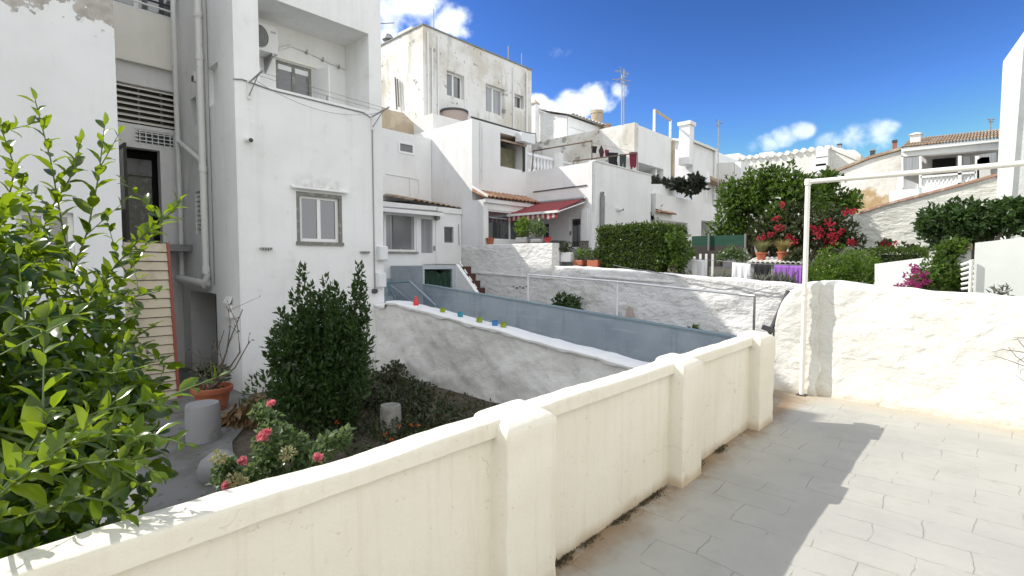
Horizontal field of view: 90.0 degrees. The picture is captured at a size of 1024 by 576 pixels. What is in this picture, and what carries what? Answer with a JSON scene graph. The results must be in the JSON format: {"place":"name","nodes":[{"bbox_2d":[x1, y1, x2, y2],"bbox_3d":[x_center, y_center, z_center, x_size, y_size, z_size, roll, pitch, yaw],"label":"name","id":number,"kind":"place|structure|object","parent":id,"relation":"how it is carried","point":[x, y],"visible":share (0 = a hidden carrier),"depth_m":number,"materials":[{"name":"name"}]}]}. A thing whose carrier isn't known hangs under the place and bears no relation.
{"place":"outdoors","nodes":[
{"label":"outdoors","id":0,"kind":"place"},
{"bbox_2d":[92,333,138,523],"bbox_3d":[-3.509,1.296,4.446,0.430,1.750,0.365,3,4,43],"label":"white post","id":1,"kind":"object","parent":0,"point":[129,502],"visible":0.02,"depth_m":4.41,"materials":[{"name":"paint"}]},
{"bbox_2d":[36,367,251,536],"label":"garden path","id":2,"kind":"structure","parent":0,"point":[185,484],"depth_m":6.21,"materials":[{"name":"concrete"}]},
{"bbox_2d":[123,241,180,400],"bbox_3d":[-6.115,0.571,8.614,0.250,2.696,0.796,3,4,43],"label":"slatted panel","id":3,"kind":"object","parent":2,"relation":"on","point":[157,270],"visible":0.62,"depth_m":8.70,"materials":[{"name":"beige wood"}]},
{"bbox_2d":[184,399,220,443],"bbox_3d":[-4.110,1.787,6.812,0.414,0.523,0.414,3,4,43],"label":"concrete stump","id":4,"kind":"object","parent":2,"relation":"on","point":[202,421],"visible":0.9,"depth_m":6.66,"materials":[{"name":"concrete"}]},
{"bbox_2d":[190,382,232,410],"bbox_3d":[-4.798,1.771,8.200,0.600,0.410,0.600,3,4,43],"label":"flower pot","id":5,"kind":"object","parent":2,"relation":"on","point":[221,394],"visible":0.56,"depth_m":8.04,"materials":[{"name":"ceramic"}]},
{"bbox_2d":[185,295,260,389],"bbox_3d":[-4.597,0.940,8.104,1.040,1.614,0.726,0,3,-3],"label":"bare shrub","id":6,"kind":"object","parent":5,"relation":"in","point":[215,384],"visible":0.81,"depth_m":8.12,"materials":[{"name":"brown plant"}]},
{"bbox_2d":[196,449,236,485],"bbox_3d":[-3.181,1.951,5.543,0.421,0.412,0.401,3,4,43],"label":"boulder","id":7,"kind":"object","parent":2,"relation":"on","point":[203,472],"visible":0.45,"depth_m":5.38,"materials":[{"name":"stone"}]},
{"bbox_2d":[199,368,499,485],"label":"garden soil","id":8,"kind":"structure","parent":0,"point":[241,443],"depth_m":7.19,"materials":[{"name":"soil"}]},
{"bbox_2d":[0,0,126,387],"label":"house","id":9,"kind":"structure","parent":8,"relation":"on","point":[58,56],"depth_m":7.30,"materials":[{"name":"white paint"}]},
{"bbox_2d":[16,211,75,289],"bbox_3d":[-6.628,-0.530,7.285,0.050,1.100,0.600,3,4,43],"label":"window","id":10,"kind":"structure","parent":9,"relation":"in","point":[67,217],"depth_m":7.35,"materials":[{"name":"white"}]},
{"bbox_2d":[0,87,231,558],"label":"lemon tree","id":11,"kind":"object","parent":8,"relation":"on","point":[66,417],"visible":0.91,"depth_m":2.00,"materials":[{"name":"green plant"}]},
{"bbox_2d":[113,0,192,366],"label":"recessed house","id":12,"kind":"structure","parent":8,"relation":"on","point":[144,74],"depth_m":10.90,"materials":[{"name":"white paint"}]},
{"bbox_2d":[119,142,129,242],"bbox_3d":[-7.845,-1.906,10.354,0.500,1.970,0.045,3,4,43],"label":"door","id":13,"kind":"structure","parent":12,"relation":"in","point":[122,148],"depth_m":10.24,"materials":[{"name":"grey wood"}]},
{"bbox_2d":[128,175,153,241],"bbox_3d":[-8.103,-1.682,11.155,0.050,1.500,0.450,3,4,43],"label":"inner door","id":14,"kind":"structure","parent":12,"relation":"in","point":[138,213],"depth_m":11.11,"materials":[{"name":"glass"}]},
{"bbox_2d":[113,0,170,18],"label":"window","id":15,"kind":"structure","parent":12,"relation":"in","point":[165,4],"depth_m":10.84,"materials":[{"name":"white"}]},
{"bbox_2d":[133,128,174,148],"bbox_3d":[-7.620,-3.182,10.921,0.110,0.320,0.760,3,4,43],"label":"vent","id":16,"kind":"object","parent":12,"relation":"in","point":[140,136],"depth_m":10.90,"materials":[{"name":"white"}]},
{"bbox_2d":[170,0,184,275],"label":"downpipe","id":17,"kind":"object","parent":12,"relation":"attached to","point":[177,123],"visible":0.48,"depth_m":10.85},
{"bbox_2d":[221,393,286,431],"bbox_3d":[-3.971,1.979,7.636,1.004,0.750,1.660,2,3,29],"label":"dry leaf pile","id":18,"kind":"object","parent":8,"relation":"on","point":[240,418],"visible":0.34,"depth_m":7.45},
{"bbox_2d":[176,0,383,393],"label":"white house","id":19,"kind":"structure","parent":8,"relation":"on","point":[292,184],"depth_m":9.99,"materials":[{"name":"paint"}]},
{"bbox_2d":[175,0,210,288],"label":"downpipe","id":20,"kind":"object","parent":19,"relation":"attached to","point":[204,282],"visible":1,"depth_m":9.88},
{"bbox_2d":[204,0,214,284],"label":"downpipe","id":21,"kind":"object","parent":19,"relation":"attached to","point":[209,141],"visible":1,"depth_m":9.78,"materials":[{"name":"grey metal"}]},
{"bbox_2d":[247,69,263,99],"bbox_3d":[-4.437,-3.517,8.853,0.621,0.374,0.051,3,4,42],"label":"clothesline bracket","id":22,"kind":"object","parent":19,"relation":"attached to","point":[249,90],"visible":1,"depth_m":9.01,"materials":[{"name":"grey metal"}]},
{"bbox_2d":[254,72,386,114],"bbox_3d":[-3.531,-3.550,9.699,0.408,0.296,2.487,3,4,43],"label":"clothesline","id":23,"kind":"object","parent":22,"relation":"hanging from","point":[317,93],"visible":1,"depth_m":9.55,"materials":[{"name":"fabric"}]},
{"bbox_2d":[258,22,277,72],"bbox_3d":[-4.870,-4.651,9.890,0.400,0.800,0.560,3,4,43],"label":"air conditioner","id":24,"kind":"object","parent":19,"relation":"attached to","point":[268,43],"visible":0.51,"depth_m":9.87,"materials":[{"name":"white metal"}]},
{"bbox_2d":[276,60,310,95],"bbox_3d":[-4.547,-3.970,10.657,0.050,1.320,0.750,3,4,43],"label":"window","id":25,"kind":"structure","parent":19,"relation":"in","point":[284,70],"depth_m":10.62,"materials":[{"name":"grey glass"}]},
{"bbox_2d":[233,78,375,293],"bbox_3d":[-3.894,-1.769,9.971,0.029,3.895,2.755,3,4,43],"label":"cable","id":26,"kind":"object","parent":19,"relation":"attached to","point":[372,155],"visible":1,"depth_m":10.88,"materials":[{"name":"grey metal"}]},
{"bbox_2d":[278,44,346,69],"bbox_3d":[-4.117,-4.888,10.943,0.073,0.275,1.760,3,4,43],"label":"conduit","id":27,"kind":"object","parent":19,"relation":"attached to","point":[310,53],"visible":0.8,"depth_m":10.80,"materials":[{"name":"grey metal"}]},
{"bbox_2d":[300,196,337,242],"bbox_3d":[-3.846,-1.361,10.166,0.050,0.890,0.815,3,4,43],"label":"window","id":28,"kind":"structure","parent":19,"relation":"in","point":[318,215],"depth_m":10.15,"materials":[{"name":"white"}]},
{"bbox_2d":[375,272,385,287],"bbox_3d":[-2.848,-0.174,11.099,0.170,0.320,0.200,3,4,43],"label":"meter box","id":29,"kind":"object","parent":19,"relation":"attached to","point":[380,279],"visible":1,"depth_m":11.03,"materials":[{"name":"white plastic"}]},
{"bbox_2d":[376,246,387,260],"bbox_3d":[-2.815,-0.751,11.105,0.170,0.310,0.200,3,4,43],"label":"meter box","id":30,"kind":"object","parent":19,"relation":"attached to","point":[381,253],"visible":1,"depth_m":11.04,"materials":[{"name":"white plastic"}]},
{"bbox_2d":[205,398,355,493],"bbox_3d":[-1.474,1.444,3.381,0.913,1.569,0.595,0,3,-1],"label":"rose bush","id":31,"kind":"object","parent":8,"relation":"on","point":[289,449],"visible":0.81,"depth_m":3.26,"materials":[{"name":"green plant"}]},
{"bbox_2d":[241,260,379,442],"bbox_3d":[-2.816,0.840,7.248,1.816,2.495,1.613,-1,3,-12],"label":"bay shrub","id":32,"kind":"object","parent":8,"relation":"on","point":[322,371],"visible":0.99,"depth_m":6.87,"materials":[{"name":"green plant"}]},
{"bbox_2d":[335,413,424,442],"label":"orange flowers","id":33,"kind":"object","parent":8,"relation":"on","point":[393,426],"visible":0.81,"depth_m":6.90,"materials":[{"name":"green plant"}]},
{"bbox_2d":[271,376,500,459],"bbox_3d":[-1.334,1.976,6.603,6.310,0.325,3.996,3,4,43],"label":"ground cover","id":34,"kind":"object","parent":8,"relation":"on","point":[365,427],"visible":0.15,"depth_m":7.28,"materials":[{"name":"green plant"}]},
{"bbox_2d":[380,402,400,435],"bbox_3d":[-1.694,1.829,7.154,0.293,0.402,0.293,3,4,43],"label":"concrete stump","id":35,"kind":"object","parent":8,"relation":"on","point":[389,411],"visible":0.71,"depth_m":7.04,"materials":[{"name":"concrete"}]},
{"bbox_2d":[356,359,463,432],"bbox_3d":[-1.873,1.861,8.430,1.376,0.885,3.701,-1,3,-24],"label":"creeper","id":36,"kind":"object","parent":8,"relation":"on","point":[413,398],"visible":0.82,"depth_m":8.02,"materials":[{"name":"green plant"}]},
{"bbox_2d":[374,300,649,403],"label":"garden wall","id":37,"kind":"structure","parent":8,"relation":"on","point":[470,356],"depth_m":8.92,"materials":[{"name":"white paint"}]},
{"bbox_2d":[384,278,436,306],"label":"passage steps","id":38,"kind":"structure","parent":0,"point":[392,292],"depth_m":13.98,"materials":[{"name":"blue paint"}]},
{"bbox_2d":[456,261,484,292],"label":"court stairs","id":39,"kind":"structure","parent":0,"point":[466,279],"depth_m":14.21,"materials":[{"name":"white paint"}]},
{"bbox_2d":[539,108,611,140],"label":"gabled house","id":40,"kind":"structure","parent":0,"point":[553,124],"depth_m":26.36,"materials":[{"name":"white paint"}]},
{"bbox_2d":[531,100,540,141],"bbox_3d":[1.197,-8.588,26.706,0.435,2.478,0.435,3,4,43],"label":"chimney","id":41,"kind":"object","parent":40,"relation":"on","point":[535,117],"visible":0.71,"depth_m":26.58,"materials":[{"name":"white paint"}]},
{"bbox_2d":[590,109,603,128],"bbox_3d":[4.638,-9.035,27.994,0.720,1.250,0.720,3,4,43],"label":"chimney pot","id":42,"kind":"object","parent":40,"relation":"on","point":[596,114],"visible":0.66,"depth_m":27.71,"materials":[{"name":"ceramic"}]},
{"bbox_2d":[559,249,817,267],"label":"patio","id":43,"kind":"structure","parent":0,"point":[727,264],"depth_m":15.16,"materials":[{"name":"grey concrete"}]},
{"bbox_2d":[381,23,532,168],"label":"tall house","id":44,"kind":"structure","parent":43,"relation":"on","point":[434,71],"depth_m":20.19,"materials":[{"name":"white paint"}]},
{"bbox_2d":[447,72,460,98],"bbox_3d":[-2.354,-7.940,20.177,0.050,0.940,0.900,3,4,43],"label":"window","id":45,"kind":"structure","parent":44,"relation":"in","point":[453,81],"depth_m":20.23,"materials":[{"name":"white"}]},
{"bbox_2d":[486,85,501,114],"bbox_3d":[-0.851,-7.960,21.799,0.050,1.130,1.140,3,4,43],"label":"window","id":46,"kind":"structure","parent":44,"relation":"in","point":[493,96],"depth_m":21.88,"materials":[{"name":"white"}]},
{"bbox_2d":[415,116,651,249],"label":"terrace house","id":47,"kind":"structure","parent":43,"relation":"on","point":[484,179],"depth_m":16.67,"materials":[{"name":"white paint"}]},
{"bbox_2d":[440,107,467,120],"bbox_3d":[-2.226,-6.090,19.741,1.100,1.410,1.100,3,4,43],"label":"water tank","id":48,"kind":"object","parent":47,"relation":"on","point":[457,113],"visible":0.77,"depth_m":19.25,"materials":[{"name":"beige"}]},
{"bbox_2d":[488,209,529,240],"bbox_3d":[-0.087,-2.010,16.668,0.058,0.940,2.050,3,4,43],"label":"window","id":49,"kind":"structure","parent":47,"relation":"in","point":[499,228],"depth_m":16.39,"materials":[{"name":"white"}]},
{"bbox_2d":[507,197,586,221],"bbox_3d":[1.025,-2.509,16.450,2.290,0.776,1.480,3,4,43],"label":"awning","id":50,"kind":"object","parent":47,"relation":"attached to","point":[548,209],"visible":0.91,"depth_m":16.16,"materials":[{"name":"red fabric"}]},
{"bbox_2d":[527,152,570,171],"bbox_3d":[1.610,-4.849,20.723,0.480,1.270,2.830,3,4,43],"label":"balustrade","id":51,"kind":"object","parent":47,"relation":"on","point":[557,160],"visible":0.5,"depth_m":20.68,"materials":[{"name":"white paint"}]},
{"bbox_2d":[569,215,580,248],"bbox_3d":[2.073,-1.784,16.574,0.530,1.100,0.110,3,4,43],"label":"door","id":52,"kind":"structure","parent":47,"relation":"in","point":[575,221],"depth_m":16.62,"materials":[{"name":"white"}]},
{"bbox_2d":[600,192,604,247],"bbox_3d":[2.864,-2.132,16.267,0.142,1.867,0.184,0,3,-7],"label":"downpipe","id":53,"kind":"object","parent":47,"relation":"attached to","point":[602,209],"visible":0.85,"depth_m":16.18,"materials":[{"name":"white plastic"}]},
{"bbox_2d":[531,122,672,180],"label":"flat roofed house","id":54,"kind":"structure","parent":43,"relation":"on","point":[653,149],"depth_m":22.08,"materials":[{"name":"white paint"}]},
{"bbox_2d":[651,184,716,246],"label":"stepped terrace wall","id":55,"kind":"structure","parent":43,"relation":"on","point":[694,216],"depth_m":20.53,"materials":[{"name":"white paint"}]},
{"bbox_2d":[651,174,673,188],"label":"hanging plant","id":56,"kind":"object","parent":55,"relation":"on","point":[657,179],"visible":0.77,"depth_m":20.16,"materials":[{"name":"green plant"}]},
{"bbox_2d":[668,170,710,199],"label":"succulent bush","id":57,"kind":"object","parent":55,"relation":"on","point":[693,184],"visible":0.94,"depth_m":19.86,"materials":[{"name":"green plant"}]},
{"bbox_2d":[673,138,739,204],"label":"chimney house","id":58,"kind":"structure","parent":43,"relation":"on","point":[705,157],"depth_m":24.43,"materials":[{"name":"white paint"}]},
{"bbox_2d":[677,120,695,165],"bbox_3d":[8.002,-6.616,23.495,0.620,1.919,0.620,3,4,43],"label":"chimney","id":59,"kind":"object","parent":58,"relation":"on","point":[686,143],"visible":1,"depth_m":23.32,"materials":[{"name":"white paint"}]},
{"bbox_2d":[731,145,861,255],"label":"long gable house","id":60,"kind":"structure","parent":43,"relation":"on","point":[810,160],"depth_m":28.14,"materials":[{"name":"paint"}]},
{"bbox_2d":[380,0,1023,193],"label":"sky","id":61,"kind":"structure","parent":0,"point":[863,76],"materials":[{"name":"blue"}]},
{"bbox_2d":[716,162,771,253],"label":"grey block house","id":62,"kind":"structure","parent":0,"point":[730,168],"depth_m":25.33,"materials":[{"name":"white paint"}]},
{"bbox_2d":[682,266,818,276],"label":"garden ground","id":63,"kind":"structure","parent":0,"point":[717,271],"depth_m":19.05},
{"bbox_2d":[595,219,689,273],"bbox_3d":[3.394,-0.944,13.457,2.087,1.607,1.665,3,4,43],"label":"clipped hedge","id":64,"kind":"object","parent":63,"relation":"on","point":[635,245],"visible":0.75,"depth_m":12.91,"materials":[{"name":"green plant"}]},
{"bbox_2d":[654,227,696,273],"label":"shrub","id":65,"kind":"object","parent":63,"relation":"on","point":[680,248],"visible":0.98,"depth_m":12.14,"materials":[{"name":"green plant"}]},
{"bbox_2d":[692,251,722,275],"bbox_3d":[5.306,-0.572,14.297,0.917,0.955,0.600,3,4,43],"label":"picket fence","id":66,"kind":"object","parent":63,"relation":"on","point":[709,256],"visible":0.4,"depth_m":14.14,"materials":[{"name":"white paint"}]},
{"bbox_2d":[692,234,746,276],"bbox_3d":[5.812,-0.823,14.465,1.557,1.439,0.106,3,4,43],"label":"net fence","id":67,"kind":"object","parent":63,"relation":"on","point":[710,243],"visible":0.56,"depth_m":14.47,"materials":[{"name":"green fabric"}]},
{"bbox_2d":[672,267,797,282],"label":"lavender","id":68,"kind":"object","parent":63,"relation":"on","point":[780,277],"visible":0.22,"depth_m":10.63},
{"bbox_2d":[693,258,802,265],"bbox_3d":[5.180,-0.340,11.559,2.602,0.778,0.035,3,4,43],"label":"washing line","id":69,"kind":"object","parent":63,"relation":"on","point":[749,263],"visible":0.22,"depth_m":11.42,"materials":[{"name":"grey metal"}]},
{"bbox_2d":[684,259,706,275],"bbox_3d":[4.390,-0.478,12.261,0.554,0.451,0.067,3,4,40],"label":"towel","id":70,"kind":"object","parent":69,"relation":"hanging from","point":[697,267],"visible":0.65,"depth_m":12.23,"materials":[{"name":"white fabric"}]},
{"bbox_2d":[732,262,750,278],"bbox_3d":[5.169,-0.364,11.544,0.413,0.426,0.075,3,4,43],"label":"towel","id":71,"kind":"object","parent":69,"relation":"hanging from","point":[741,270],"visible":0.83,"depth_m":11.53,"materials":[{"name":"white fabric"}]},
{"bbox_2d":[789,266,801,283],"bbox_3d":[5.978,-0.270,10.797,0.254,0.404,0.075,3,4,43],"label":"towel","id":72,"kind":"object","parent":69,"relation":"hanging from","point":[793,270],"visible":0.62,"depth_m":10.77,"materials":[{"name":"purple fabric"}]},
{"bbox_2d":[704,157,831,264],"bbox_3d":[7.186,-1.853,14.473,3.232,3.469,1.912,3,4,43],"label":"leafy tree","id":73,"kind":"object","parent":63,"relation":"on","point":[743,201],"visible":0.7,"depth_m":14.32,"materials":[{"name":"green plant"}]},
{"bbox_2d":[746,257,808,278],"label":"tiled low wall","id":74,"kind":"structure","parent":63,"relation":"on","point":[771,260],"depth_m":12.26,"materials":[{"name":"tile"}]},
{"bbox_2d":[715,243,750,262],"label":"bush","id":75,"kind":"object","parent":74,"relation":"on","point":[735,253],"visible":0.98,"depth_m":13.17,"materials":[{"name":"green plant"}]},
{"bbox_2d":[781,246,810,264],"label":"bush","id":76,"kind":"object","parent":74,"relation":"on","point":[794,255],"visible":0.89,"depth_m":11.82,"materials":[{"name":"green plant"}]},
{"bbox_2d":[746,197,867,276],"bbox_3d":[7.484,-1.217,13.310,2.946,2.341,1.542,3,4,43],"label":"bougainvillea","id":77,"kind":"object","parent":63,"relation":"on","point":[835,230],"visible":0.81,"depth_m":13.02,"materials":[{"name":"red plant"}]},
{"bbox_2d":[813,166,865,262],"bbox_3d":[9.988,-2.031,15.858,1.540,3.638,1.079,3,4,43],"label":"slender tree","id":78,"kind":"object","parent":63,"relation":"on","point":[846,199],"visible":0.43,"depth_m":15.66,"materials":[{"name":"green plant"}]},
{"bbox_2d":[802,242,882,284],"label":"round hedge","id":79,"kind":"object","parent":63,"relation":"on","point":[836,266],"visible":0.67,"depth_m":10.26,"materials":[{"name":"green plant"}]},
{"bbox_2d":[866,244,933,275],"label":"clipped hedge","id":80,"kind":"object","parent":63,"relation":"on","point":[902,254],"visible":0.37,"depth_m":11.34,"materials":[{"name":"green plant"}]},
{"bbox_2d":[875,238,920,250],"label":"red flower shrub","id":81,"kind":"object","parent":80,"relation":"on","point":[887,242],"visible":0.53,"depth_m":11.96,"materials":[{"name":"green plant"}]},
{"bbox_2d":[874,257,932,286],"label":"wall","id":82,"kind":"structure","parent":63,"relation":"on","point":[889,273],"depth_m":9.35,"materials":[{"name":"white paint"}]},
{"bbox_2d":[821,129,999,269],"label":"verandah house","id":83,"kind":"structure","parent":63,"relation":"on","point":[907,155],"depth_m":18.36,"materials":[{"name":"paint"}]},
{"bbox_2d":[932,157,955,174],"bbox_3d":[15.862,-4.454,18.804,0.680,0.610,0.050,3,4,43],"label":"door","id":84,"kind":"structure","parent":83,"relation":"in","point":[945,162],"depth_m":18.79,"materials":[{"name":"black"}]},
{"bbox_2d":[829,173,997,282],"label":"sloping wall","id":85,"kind":"structure","parent":63,"relation":"on","point":[893,220],"depth_m":12.70,"materials":[{"name":"paint"}]},
{"bbox_2d":[910,194,1023,269],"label":"shrub","id":86,"kind":"object","parent":63,"relation":"on","point":[972,220],"visible":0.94,"depth_m":8.42,"materials":[{"name":"green plant"}]},
{"bbox_2d":[995,32,1023,239],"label":"gable end house","id":87,"kind":"structure","parent":63,"relation":"on","point":[1010,181],"depth_m":11.22,"materials":[{"name":"white paint"}]},
{"bbox_2d":[555,390,1023,575],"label":"terrace floor","id":88,"kind":"structure","parent":0,"point":[809,485],"depth_m":3.45,"materials":[{"name":"tile"}]},
{"bbox_2d":[0,330,775,575],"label":"parapet wall","id":89,"kind":"structure","parent":88,"relation":"on","point":[537,486],"depth_m":2.34,"materials":[{"name":"beige paint"}]},
{"bbox_2d":[555,429,748,568],"bbox_3d":[0.733,1.476,3.287,0.110,0.050,4.903,3,4,43],"label":"moss","id":90,"kind":"object","parent":88,"relation":"on","point":[615,522],"visible":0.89,"depth_m":3.28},
{"bbox_2d":[773,280,1023,431],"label":"terrace end wall","id":91,"kind":"structure","parent":88,"relation":"on","point":[918,350],"depth_m":5.61,"materials":[{"name":"paint"}]},
{"bbox_2d":[761,290,789,336],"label":"leaning poles","id":92,"kind":"object","parent":91,"relation":"attached to","point":[770,330],"visible":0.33,"depth_m":7.07,"materials":[{"name":"metal"}]},
{"bbox_2d":[796,160,1023,396],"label":"pergola","id":93,"kind":"object","parent":88,"relation":"on","point":[807,185],"visible":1,"depth_m":6.15,"materials":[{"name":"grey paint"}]},
{"bbox_2d":[968,237,1023,296],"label":"blank wall","id":94,"kind":"structure","parent":0,"point":[998,262],"depth_m":6.52,"materials":[{"name":"paint"}]},
{"bbox_2d":[956,244,973,289],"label":"lattice gate","id":95,"kind":"structure","parent":94,"relation":"attached to","point":[967,259],"depth_m":7.16,"materials":[{"name":"white"}]},
{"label":"court floor","id":96,"kind":"structure","parent":0,"visible":0},
{"bbox_2d":[382,128,461,278],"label":"annexe house","id":97,"kind":"structure","parent":96,"relation":"on","point":[415,233],"depth_m":15.96,"materials":[{"name":"white paint"}]},
{"bbox_2d":[382,107,413,134],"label":"limestone wall","id":98,"kind":"structure","parent":97,"relation":"on","point":[397,121],"depth_m":17.89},
{"bbox_2d":[383,212,415,251],"bbox_3d":[-3.577,-1.575,14.380,0.058,1.090,2.120,3,4,43],"label":"window","id":99,"kind":"structure","parent":97,"relation":"in","point":[399,230],"depth_m":14.72,"materials":[{"name":"white"}]},
{"bbox_2d":[398,141,414,155],"bbox_3d":[-3.434,-4.517,16.559,0.080,0.380,0.630,3,4,43],"label":"window","id":100,"kind":"structure","parent":97,"relation":"in","point":[403,147],"depth_m":16.55,"materials":[{"name":"white"}]},
{"bbox_2d":[418,215,435,265],"bbox_3d":[-2.565,-1.171,15.462,0.100,2.030,0.650,3,4,43],"label":"door","id":101,"kind":"structure","parent":97,"relation":"in","point":[426,224],"depth_m":15.47,"materials":[{"name":"white"}]},
{"bbox_2d":[391,266,455,304],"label":"stair block","id":102,"kind":"structure","parent":96,"relation":"on","point":[419,276],"depth_m":13.98,"materials":[{"name":"grey paint"}]},
{"bbox_2d":[461,243,800,335],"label":"boundary wall","id":103,"kind":"structure","parent":96,"relation":"on","point":[503,270],"depth_m":12.36,"materials":[{"name":"white paint"}]},
{"bbox_2d":[516,237,531,242],"bbox_3d":[0.341,-1.384,14.842,0.450,0.160,0.250,3,4,43],"label":"planter","id":104,"kind":"object","parent":103,"relation":"on","point":[522,239],"visible":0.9,"depth_m":14.71,"materials":[{"name":"grey concrete"}]},
{"bbox_2d":[512,216,530,236],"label":"potted plant","id":105,"kind":"object","parent":104,"relation":"in","point":[523,226],"visible":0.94,"depth_m":14.77,"materials":[{"name":"green plant"}]},
{"bbox_2d":[530,239,544,242],"bbox_3d":[0.745,-1.335,14.470,0.450,0.100,0.250,3,4,43],"label":"planter","id":106,"kind":"object","parent":103,"relation":"on","point":[537,240],"visible":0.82,"depth_m":14.39,"materials":[{"name":"grey concrete"}]},
{"bbox_2d":[527,216,548,238],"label":"potted plant","id":107,"kind":"object","parent":106,"relation":"on","point":[539,229],"visible":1,"depth_m":14.42,"materials":[{"name":"green plant"}]},
{"bbox_2d":[551,291,583,309],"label":"court plant","id":108,"kind":"object","parent":103,"relation":"attached to","point":[568,300],"visible":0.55,"depth_m":13.11,"materials":[{"name":"green plant"}]},
{"bbox_2d":[527,274,793,329],"bbox_3d":[3.124,0.527,11.075,6.166,1.595,1.473,3,4,43],"label":"clothes frame","id":109,"kind":"object","parent":96,"relation":"on","point":[712,291],"visible":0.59,"depth_m":10.36,"materials":[{"name":"grey metal"}]},
{"label":"ground","id":110,"kind":"structure","parent":0,"visible":0},
{"bbox_2d":[422,284,736,362],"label":"court wall","id":111,"kind":"structure","parent":110,"relation":"on","point":[643,340],"depth_m":10.10,"materials":[{"name":"blue paint"}]},
{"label":"side plot","id":112,"kind":"structure","parent":0,"visible":0},
{"bbox_2d":[893,235,973,291],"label":"flowering shrub","id":113,"kind":"object","parent":112,"relation":"on","point":[943,274],"visible":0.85,"depth_m":7.24,"materials":[{"name":"green plant"}]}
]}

